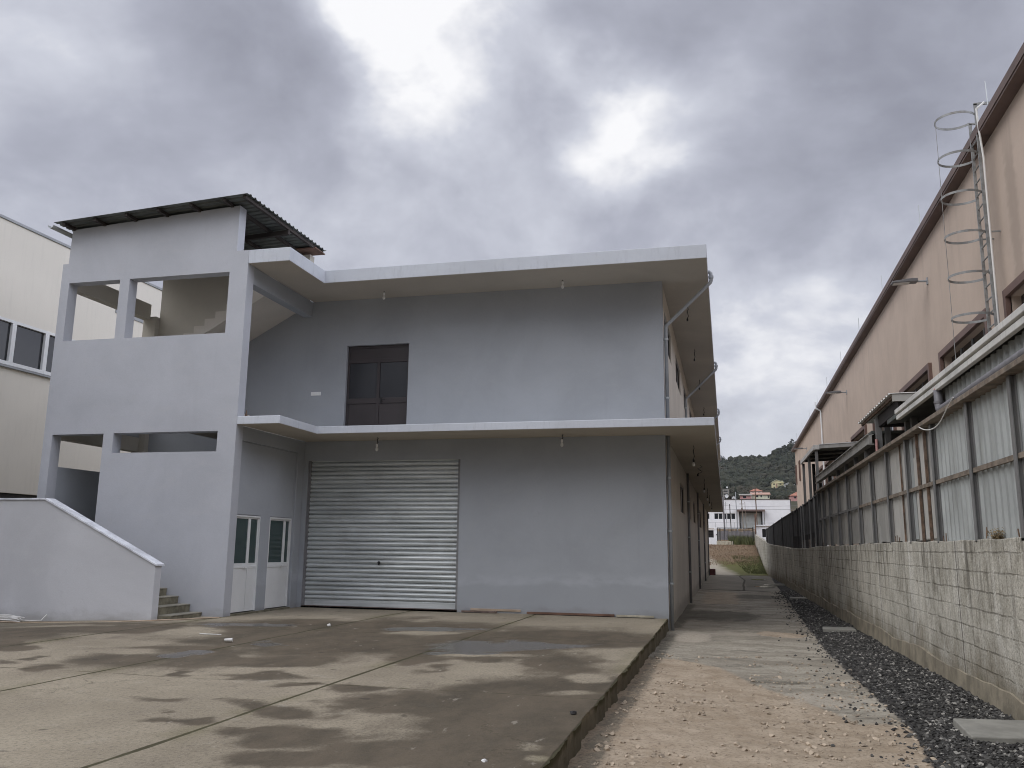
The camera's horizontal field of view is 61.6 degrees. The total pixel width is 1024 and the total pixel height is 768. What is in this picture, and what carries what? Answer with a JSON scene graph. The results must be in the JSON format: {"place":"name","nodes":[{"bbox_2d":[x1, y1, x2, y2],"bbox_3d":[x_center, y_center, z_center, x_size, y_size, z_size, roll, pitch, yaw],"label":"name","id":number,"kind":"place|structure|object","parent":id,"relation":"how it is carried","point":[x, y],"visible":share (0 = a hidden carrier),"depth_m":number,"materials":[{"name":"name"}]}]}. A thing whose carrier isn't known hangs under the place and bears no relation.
{"place":"outdoors","nodes":[
{"label":"outdoors","id":0,"kind":"place"},
{"bbox_2d":[0,571,708,767],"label":"yard slab","id":1,"kind":"structure","parent":0,"point":[301,687],"depth_m":9.22,"materials":[{"name":"concrete"}]},
{"bbox_2d":[0,614,46,621],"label":"cable coil","id":2,"kind":"object","parent":1,"relation":"on","point":[8,617],"visible":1,"depth_m":17.26,"materials":[{"name":"white plastic"}]},
{"bbox_2d":[0,214,161,497],"bbox_3d":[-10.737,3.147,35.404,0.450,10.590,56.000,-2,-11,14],"label":"industrial hall","id":3,"kind":"structure","parent":1,"relation":"on","point":[32,261],"depth_m":24.12,"materials":[{"name":"cream paint"},{"name":"dark glass"},{"name":"white aluminium"}]},
{"bbox_2d":[0,316,15,365],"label":"window","id":4,"kind":"structure","parent":3,"relation":"in","point":[7,326],"depth_m":23.33,"materials":[{"name":"white metal"}]},
{"bbox_2d":[10,321,47,373],"bbox_3d":[-13.561,-1.005,24.048,0.120,1.250,1.188,-2,-11,14],"label":"window","id":5,"kind":"structure","parent":3,"relation":"in","point":[29,346],"depth_m":24.10,"materials":[{"name":"grey glass"}]},
{"bbox_2d":[43,332,74,375],"bbox_3d":[-13.277,-0.786,25.183,0.120,1.250,1.188,-2,-11,14],"label":"window","id":6,"kind":"structure","parent":3,"relation":"in","point":[51,336],"depth_m":24.82,"materials":[{"name":"white metal"}]},
{"bbox_2d":[0,498,201,620],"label":"outside staircase","id":7,"kind":"structure","parent":1,"relation":"on","point":[59,561],"depth_m":17.63,"materials":[{"name":"grey paint"}]},
{"bbox_2d":[0,617,218,622],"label":"hose","id":8,"kind":"object","parent":1,"relation":"on","point":[115,621],"visible":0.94,"depth_m":16.96,"materials":[{"name":"rubber"}]},
{"bbox_2d":[224,638,232,641],"bbox_3d":[-4.416,3.985,13.373,0.126,0.056,0.056,1,-11,1],"label":"paper cup","id":9,"kind":"object","parent":1,"relation":"on","point":[228,639],"visible":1,"depth_m":13.36,"materials":[{"name":"white paper"}]},
{"bbox_2d":[37,193,722,630],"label":"workshop building","id":10,"kind":"structure","parent":1,"relation":"on","point":[469,395],"depth_m":20.30,"materials":[{"name":"grey paint"}]},
{"bbox_2d":[230,515,260,612],"bbox_3d":[-5.942,3.964,18.968,0.169,2.110,1.084,-2,-11,14],"label":"service door","id":11,"kind":"structure","parent":10,"relation":"in","point":[247,527],"depth_m":19.05,"materials":[{"name":"white metal"}]},
{"bbox_2d":[264,517,291,608],"bbox_3d":[-5.587,4.238,20.387,0.169,2.110,1.058,-2,-11,14],"label":"service door","id":12,"kind":"structure","parent":10,"relation":"in","point":[276,590],"depth_m":20.43,"materials":[{"name":"white metal"}]},
{"bbox_2d":[345,344,408,425],"bbox_3d":[-3.396,0.131,21.650,1.680,2.280,0.134,-2,-11,14],"label":"balcony door","id":13,"kind":"structure","parent":10,"relation":"in","point":[377,377],"depth_m":21.70,"materials":[{"name":"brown metal"}]},
{"bbox_2d":[664,320,669,358],"bbox_3d":[3.937,-1.139,22.063,0.050,0.820,2.750,-2,-11,14],"label":"window","id":14,"kind":"structure","parent":10,"relation":"in","point":[664,320],"depth_m":23.32,"materials":[{"name":"black glass"}]},
{"bbox_2d":[675,360,678,388],"bbox_3d":[5.090,-0.252,26.669,0.050,0.820,2.750,-2,-11,14],"label":"window","id":15,"kind":"structure","parent":10,"relation":"in","point":[677,372],"depth_m":27.62,"materials":[{"name":"black glass"}]},
{"bbox_2d":[680,485,682,512],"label":"window","id":16,"kind":"structure","parent":10,"relation":"in","point":[681,489],"depth_m":27.60,"materials":[{"name":"black glass"}]},
{"bbox_2d":[461,610,496,612],"bbox_3d":[-0.760,5.265,19.845,0.850,0.038,0.070,-2,-11,14],"label":"brick strip","id":17,"kind":"object","parent":1,"relation":"on","point":[479,611],"visible":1,"depth_m":19.81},
{"bbox_2d":[470,608,520,611],"bbox_3d":[-0.383,5.219,19.816,1.200,0.050,0.021,-2,-11,14],"label":"timber plank","id":18,"kind":"object","parent":1,"relation":"on","point":[507,610],"visible":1,"depth_m":19.80,"materials":[{"name":"wood"}]},
{"bbox_2d":[527,612,613,616],"bbox_3d":[1.311,5.195,19.376,2.000,0.048,0.058,-2,-11,14],"label":"timber plank","id":19,"kind":"object","parent":1,"relation":"on","point":[577,614],"visible":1,"depth_m":19.34,"materials":[{"name":"brown wood"}]},
{"bbox_2d":[543,619,668,767],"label":"slab edge","id":20,"kind":"object","parent":1,"relation":"attached to","point":[571,746],"visible":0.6,"depth_m":8.71,"materials":[{"name":"concrete"}]},
{"bbox_2d":[616,615,653,617],"bbox_3d":[2.726,5.142,18.996,0.830,0.043,0.070,-2,-11,14],"label":"timber plank","id":21,"kind":"object","parent":1,"relation":"on","point":[641,616],"visible":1,"depth_m":18.96,"materials":[{"name":"wood"}]},
{"bbox_2d":[0,0,1023,459],"label":"sky","id":22,"kind":"structure","parent":0,"point":[794,141],"materials":[{"name":"grey"}]},
{"bbox_2d":[731,555,766,573],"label":"grass","id":23,"kind":"structure","parent":0,"point":[759,568],"depth_m":67.52,"materials":[{"name":"green plant"}]},
{"bbox_2d":[709,453,797,575],"bbox_3d":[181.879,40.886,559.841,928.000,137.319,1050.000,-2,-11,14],"label":"terrain","id":24,"kind":"structure","parent":0,"point":[728,569],"depth_m":72.62,"materials":[{"name":"brown soil"}]},
{"bbox_2d":[709,527,716,544],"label":"gate wall","id":25,"kind":"structure","parent":24,"relation":"on","point":[712,536],"depth_m":88.08,"materials":[{"name":"paint"}]},
{"bbox_2d":[716,527,753,540],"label":"metal gate","id":26,"kind":"structure","parent":25,"relation":"attached to","point":[752,530],"depth_m":87.65,"materials":[{"name":"metal"}]},
{"bbox_2d":[717,541,727,544],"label":"concrete block","id":27,"kind":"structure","parent":24,"relation":"on","point":[722,542],"depth_m":87.07,"materials":[{"name":"beige concrete"}]},
{"bbox_2d":[722,497,725,530],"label":"pole","id":28,"kind":"object","parent":24,"relation":"on","point":[723,512],"visible":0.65,"depth_m":100.67,"materials":[{"name":"metal"}]},
{"bbox_2d":[722,489,728,498],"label":"grey cottage","id":29,"kind":"structure","parent":24,"relation":"on","point":[725,491],"depth_m":424.39,"materials":[{"name":"clear concrete"}]},
{"bbox_2d":[721,481,729,493],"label":"conifer","id":30,"kind":"object","parent":24,"relation":"on","point":[725,485],"visible":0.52,"depth_m":443.60,"materials":[{"name":"green plant"}]},
{"bbox_2d":[709,544,760,565],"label":"dry grass","id":31,"kind":"structure","parent":24,"relation":"on","point":[721,546],"depth_m":76.59,"materials":[{"name":"plant"}]},
{"bbox_2d":[718,531,754,539],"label":"board fence","id":32,"kind":"object","parent":24,"relation":"on","point":[730,533],"visible":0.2,"depth_m":99.11,"materials":[{"name":"grey metal"}]},
{"bbox_2d":[735,492,737,530],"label":"pole","id":33,"kind":"object","parent":24,"relation":"on","point":[736,511],"visible":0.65,"depth_m":100.38,"materials":[{"name":"grey metal"}]},
{"bbox_2d":[728,534,754,544],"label":"weeds","id":34,"kind":"object","parent":24,"relation":"on","point":[742,540],"visible":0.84,"depth_m":87.17,"materials":[{"name":"green plant"}]},
{"bbox_2d":[741,500,743,534],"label":"pole","id":35,"kind":"object","parent":24,"relation":"on","point":[742,515],"visible":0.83,"depth_m":100.15,"materials":[{"name":"grey metal"}]},
{"bbox_2d":[739,494,751,498],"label":"grey shed","id":36,"kind":"structure","parent":24,"relation":"on","point":[745,496],"depth_m":395.99,"materials":[{"name":"clear concrete"}]},
{"bbox_2d":[708,499,790,528],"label":"white hall","id":37,"kind":"structure","parent":24,"relation":"on","point":[768,513],"depth_m":128.65,"materials":[{"name":"paint"}]},
{"bbox_2d":[739,511,762,528],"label":"loading door","id":38,"kind":"structure","parent":37,"relation":"in","point":[749,521],"depth_m":128.59,"materials":[{"name":"metal"}]},
{"bbox_2d":[749,489,762,492],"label":"red roof house","id":39,"kind":"structure","parent":24,"relation":"on","point":[753,490],"depth_m":406.23,"materials":[{"name":"ceramic"}]},
{"bbox_2d":[755,488,757,524],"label":"pole","id":40,"kind":"object","parent":24,"relation":"on","point":[756,506],"visible":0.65,"depth_m":99.95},
{"bbox_2d":[718,441,796,498],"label":"woodland","id":41,"kind":"object","parent":24,"relation":"on","point":[744,474],"visible":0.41,"depth_m":699.87,"materials":[{"name":"green plant"}]},
{"bbox_2d":[750,492,770,498],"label":"green house","id":42,"kind":"structure","parent":24,"relation":"on","point":[762,495],"depth_m":397.40,"materials":[{"name":"paint"}]},
{"bbox_2d":[756,525,770,539],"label":"white hut","id":43,"kind":"object","parent":24,"relation":"on","point":[761,531],"visible":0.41,"depth_m":87.99,"materials":[{"name":"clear paint"}]},
{"bbox_2d":[762,529,765,536],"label":"window","id":44,"kind":"structure","parent":43,"relation":"in","point":[763,530],"depth_m":87.99,"materials":[{"name":"black glass"}]},
{"bbox_2d":[771,480,783,487],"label":"yellow house","id":45,"kind":"structure","parent":24,"relation":"on","point":[776,483],"depth_m":591.06,"materials":[{"name":"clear paint"}]},
{"bbox_2d":[788,492,796,500],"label":"pink house","id":46,"kind":"structure","parent":24,"relation":"on","point":[793,497],"depth_m":383.27,"materials":[{"name":"paint"}]},
{"bbox_2d":[547,574,1022,767],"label":"alley","id":47,"kind":"structure","parent":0,"point":[723,616],"depth_m":9.90,"materials":[{"name":"grey concrete"}]},
{"bbox_2d":[710,569,715,574],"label":"red block","id":48,"kind":"object","parent":47,"relation":"on","point":[712,571],"depth_m":60.00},
{"bbox_2d":[578,653,949,767],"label":"pebbles","id":49,"kind":"object","parent":47,"relation":"on","point":[786,760],"visible":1,"depth_m":8.71,"materials":[{"name":"beige gravel"}]},
{"bbox_2d":[790,597,806,599],"bbox_3d":[10.422,7.825,31.302,0.609,0.080,0.600,-2,-11,14],"label":"concrete cover","id":50,"kind":"object","parent":47,"relation":"on","point":[791,598],"visible":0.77,"depth_m":31.08,"materials":[{"name":"grey concrete"}]},
{"bbox_2d":[823,627,856,631],"bbox_3d":[7.214,5.436,18.985,0.689,0.070,0.600,-2,-11,14],"label":"concrete cover","id":51,"kind":"object","parent":47,"relation":"on","point":[837,629],"visible":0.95,"depth_m":18.76,"materials":[{"name":"grey concrete"}]},
{"bbox_2d":[772,590,1023,767],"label":"gravel","id":52,"kind":"structure","parent":47,"relation":"on","point":[808,606],"depth_m":10.18,"materials":[{"name":"black gravel"}]},
{"bbox_2d":[953,718,1023,743],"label":"concrete cover","id":53,"kind":"object","parent":47,"relation":"on","point":[1002,731],"visible":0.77,"depth_m":7.89,"materials":[{"name":"grey concrete"}]},
{"bbox_3d":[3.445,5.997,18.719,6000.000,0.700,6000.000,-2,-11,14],"label":"ground","id":54,"kind":"structure","parent":0,"visible":0},
{"bbox_2d":[800,441,857,547],"bbox_3d":[13.138,5.580,33.962,2.565,6.025,5.955,-2,-11,14],"label":"carport","id":55,"kind":"object","parent":54,"relation":"on","point":[825,452],"visible":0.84,"depth_m":34.55,"materials":[{"name":"white metal"}]},
{"bbox_2d":[815,430,936,545],"bbox_3d":[10.362,4.284,23.426,2.680,4.580,11.550,-2,-11,14],"label":"flat canopy","id":56,"kind":"object","parent":54,"relation":"on","point":[862,448],"visible":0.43,"depth_m":21.69,"materials":[{"name":"grey metal"}]},
{"bbox_2d":[755,527,1023,719],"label":"block wall","id":57,"kind":"structure","parent":54,"relation":"on","point":[952,611],"depth_m":11.96,"materials":[{"name":"concrete"}]},
{"bbox_2d":[765,493,822,547],"bbox_3d":[14.456,7.939,45.985,0.086,1.776,40.030,-2,-11,14],"label":"netting fence","id":58,"kind":"object","parent":57,"relation":"on","point":[798,527],"visible":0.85,"depth_m":34.94,"materials":[{"name":"grey metal"}]},
{"bbox_2d":[815,354,1023,545],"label":"sheet metal fence","id":59,"kind":"object","parent":57,"relation":"on","point":[956,473],"visible":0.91,"depth_m":11.46,"materials":[{"name":"grey metal"}]},
{"bbox_2d":[919,397,953,429],"bbox_3d":[5.648,0.466,11.473,0.036,0.235,2.104,-2,-11,14],"label":"cable","id":60,"kind":"object","parent":59,"relation":"hanging from","point":[941,418],"visible":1,"depth_m":11.14,"materials":[{"name":"white plastic"}]},
{"bbox_2d":[986,527,1005,538],"bbox_3d":[5.272,1.621,9.333,0.169,0.131,0.518,-2,-11,14],"label":"dry weed","id":61,"kind":"object","parent":57,"relation":"on","point":[994,536],"visible":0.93,"depth_m":9.24,"materials":[{"name":"brown plant"}]},
{"bbox_2d":[858,392,920,542],"bbox_3d":[8.827,2.891,17.346,2.590,5.016,4.170,-2,-11,14],"label":"raised canopy","id":62,"kind":"object","parent":54,"relation":"on","point":[881,413],"visible":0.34,"depth_m":18.06,"materials":[{"name":"metal"}]},
{"bbox_2d":[791,43,1023,545],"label":"brown hall","id":63,"kind":"structure","parent":54,"relation":"on","point":[904,340],"depth_m":22.73,"materials":[{"name":"clear paint"}]},
{"bbox_2d":[795,465,797,483],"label":"window","id":64,"kind":"structure","parent":63,"relation":"in","point":[795,465],"depth_m":75.71,"materials":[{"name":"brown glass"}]},
{"bbox_2d":[798,460,800,480],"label":"window","id":65,"kind":"structure","parent":63,"relation":"in","point":[799,460],"depth_m":71.71,"materials":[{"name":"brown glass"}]},
{"bbox_2d":[815,465,823,489],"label":"window","id":66,"kind":"structure","parent":63,"relation":"in","point":[821,467],"depth_m":55.25,"materials":[{"name":"grey glass"}]},
{"bbox_2d":[825,460,835,483],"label":"window","id":67,"kind":"structure","parent":63,"relation":"in","point":[826,462],"depth_m":51.08,"materials":[{"name":"grey glass"}]},
{"bbox_2d":[826,390,846,394],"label":"wall lamp","id":68,"kind":"object","parent":63,"relation":"attached to","point":[834,392],"visible":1,"depth_m":41.82,"materials":[{"name":"grey metal"}]},
{"bbox_2d":[851,424,866,441],"bbox_3d":[15.546,2.923,38.120,0.310,1.670,4.571,-2,-11,14],"label":"window","id":69,"kind":"structure","parent":63,"relation":"in","point":[864,428],"depth_m":37.85,"materials":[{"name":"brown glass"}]},
{"bbox_2d":[872,423,896,430],"bbox_3d":[13.917,1.713,31.839,0.310,1.670,4.571,-2,-11,14],"label":"window","id":70,"kind":"structure","parent":63,"relation":"in","point":[873,424],"depth_m":33.58,"materials":[{"name":"glass"}]},
{"bbox_2d":[891,277,928,285],"bbox_3d":[11.320,-2.902,24.439,0.971,0.200,0.280,-2,-11,14],"label":"wall lamp","id":71,"kind":"object","parent":63,"relation":"attached to","point":[906,281],"visible":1,"depth_m":24.36,"materials":[{"name":"grey metal"}]},
{"bbox_2d":[899,363,932,429],"bbox_3d":[12.461,0.631,26.225,0.310,1.670,4.571,-2,-11,14],"label":"window","id":72,"kind":"structure","parent":63,"relation":"in","point":[927,368],"depth_m":25.82,"materials":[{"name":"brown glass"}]},
{"bbox_2d":[938,308,991,372],"bbox_3d":[11.035,-0.429,20.725,0.310,1.670,4.571,-2,-11,14],"label":"window","id":73,"kind":"structure","parent":63,"relation":"in","point":[969,328],"depth_m":20.92,"materials":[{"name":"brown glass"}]},
{"bbox_2d":[934,101,1000,359],"bbox_3d":[9.740,-2.840,18.074,1.114,6.370,0.806,-2,-11,14],"label":"cage ladder","id":74,"kind":"object","parent":63,"relation":"attached to","point":[984,271],"visible":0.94,"depth_m":18.15,"materials":[{"name":"grey metal"}]},
{"bbox_2d":[975,101,999,323],"bbox_3d":[9.861,-2.528,17.559,0.184,6.967,0.203,-2,-11,14],"label":"conduit","id":75,"kind":"object","parent":63,"relation":"attached to","point":[989,222],"visible":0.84,"depth_m":17.76,"materials":[{"name":"white metal"}]},
{"bbox_2d":[1002,271,1023,317],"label":"window","id":76,"kind":"structure","parent":63,"relation":"in","point":[1018,281],"depth_m":17.20,"materials":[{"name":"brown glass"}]},
{"bbox_2d":[887,303,1023,541],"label":"lean to shed","id":77,"kind":"object","parent":54,"relation":"on","point":[1000,342],"visible":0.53,"depth_m":10.14,"materials":[{"name":"grey metal"}]},
{"bbox_2d":[933,347,1023,410],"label":"drain pipe","id":78,"kind":"object","parent":77,"relation":"attached to","point":[939,403],"visible":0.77,"depth_m":9.69,"materials":[{"name":"plastic"}]}
]}

